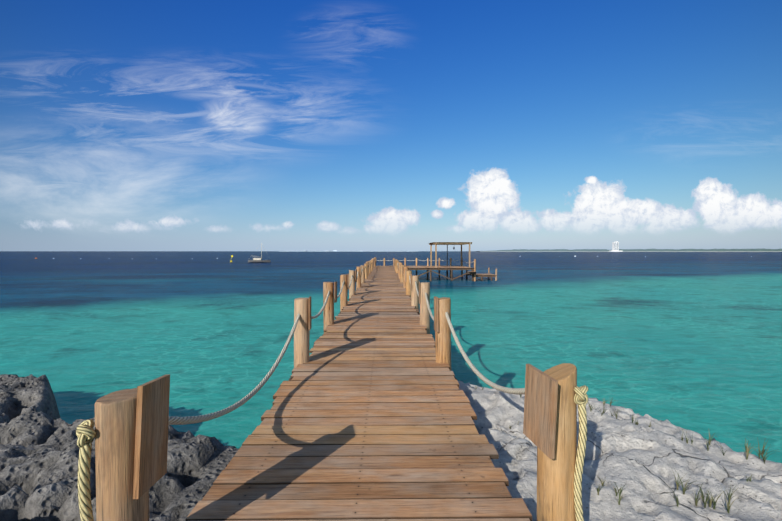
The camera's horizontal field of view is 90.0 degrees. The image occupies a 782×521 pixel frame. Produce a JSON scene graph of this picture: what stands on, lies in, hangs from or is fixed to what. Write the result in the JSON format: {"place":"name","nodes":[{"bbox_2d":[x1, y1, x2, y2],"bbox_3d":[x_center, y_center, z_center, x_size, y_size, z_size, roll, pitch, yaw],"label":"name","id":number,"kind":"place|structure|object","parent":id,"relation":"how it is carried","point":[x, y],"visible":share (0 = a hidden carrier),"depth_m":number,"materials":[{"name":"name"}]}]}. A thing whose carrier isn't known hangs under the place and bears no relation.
{"place":"outdoors","nodes":[
{"label":"outdoors","id":0,"kind":"place"},
{"bbox_2d":[0,251,781,462],"bbox_3d":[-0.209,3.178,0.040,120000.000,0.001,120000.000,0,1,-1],"label":"sea","id":1,"kind":"structure","parent":0,"point":[692,341],"depth_m":16.75,"materials":[{"name":"liquid"}]},
{"bbox_2d":[248,260,270,261],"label":"boat hull","id":2,"kind":"object","parent":1,"relation":"on","point":[259,261],"visible":0.71,"depth_m":110.77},
{"bbox_2d":[251,243,267,259],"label":"boat","id":3,"kind":"object","parent":2,"relation":"on","point":[259,256],"visible":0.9,"depth_m":111.40,"materials":[{"name":"white"}]},
{"bbox_2d":[95,257,576,520],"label":"wooden posts","id":4,"kind":"object","parent":1,"relation":"in","point":[115,421],"visible":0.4,"depth_m":2.62,"materials":[{"name":"brown wood"}]},
{"bbox_2d":[76,260,587,520],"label":"ropes","id":5,"kind":"object","parent":4,"relation":"hanging from","point":[85,433],"visible":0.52,"depth_m":2.61,"materials":[{"name":"beige fabric"}]},
{"bbox_2d":[133,258,557,498],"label":"wooden boards","id":6,"kind":"object","parent":4,"relation":"on","point":[152,421],"visible":0.94,"depth_m":2.34,"materials":[{"name":"brown wood"}]},
{"bbox_2d":[185,266,531,520],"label":"pier deck","id":7,"kind":"structure","parent":4,"relation":"on","point":[370,415],"depth_m":3.64,"materials":[{"name":"brown wood"}]},
{"bbox_2d":[288,268,495,380],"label":"pier frame","id":8,"kind":"object","parent":4,"relation":"attached to","point":[452,269],"visible":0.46,"depth_m":41.57,"materials":[{"name":"brown wood"}]},
{"bbox_2d":[394,266,497,275],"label":"platform deck","id":9,"kind":"structure","parent":4,"relation":"on","point":[450,267],"depth_m":42.96,"materials":[{"name":"brown wood"}]},
{"bbox_2d":[429,242,471,267],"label":"pergola","id":10,"kind":"object","parent":9,"relation":"on","point":[448,243],"visible":1,"depth_m":42.29,"materials":[{"name":"brown wood"}]},
{"bbox_2d":[0,374,781,520],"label":"shore rocks","id":11,"kind":"object","parent":1,"relation":"in","point":[39,453],"visible":0.46,"depth_m":3.64,"materials":[{"name":"grey stone"}]},
{"bbox_2d":[475,385,778,512],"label":"grass tufts","id":12,"kind":"object","parent":11,"relation":"on","point":[710,501],"visible":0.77,"depth_m":3.38,"materials":[{"name":"green plant"}]},
{"bbox_2d":[0,0,781,250],"label":"sky","id":13,"kind":"structure","parent":0,"point":[126,125],"materials":[{"name":"blue"}]},
{"bbox_2d":[609,241,622,251],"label":"ship","id":14,"kind":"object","parent":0,"point":[613,247],"depth_m":2490.68},
{"bbox_2d":[475,248,781,251],"bbox_3d":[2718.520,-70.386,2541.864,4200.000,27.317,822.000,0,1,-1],"label":"coast","id":15,"kind":"structure","parent":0,"point":[656,250],"depth_m":2626.84}
]}

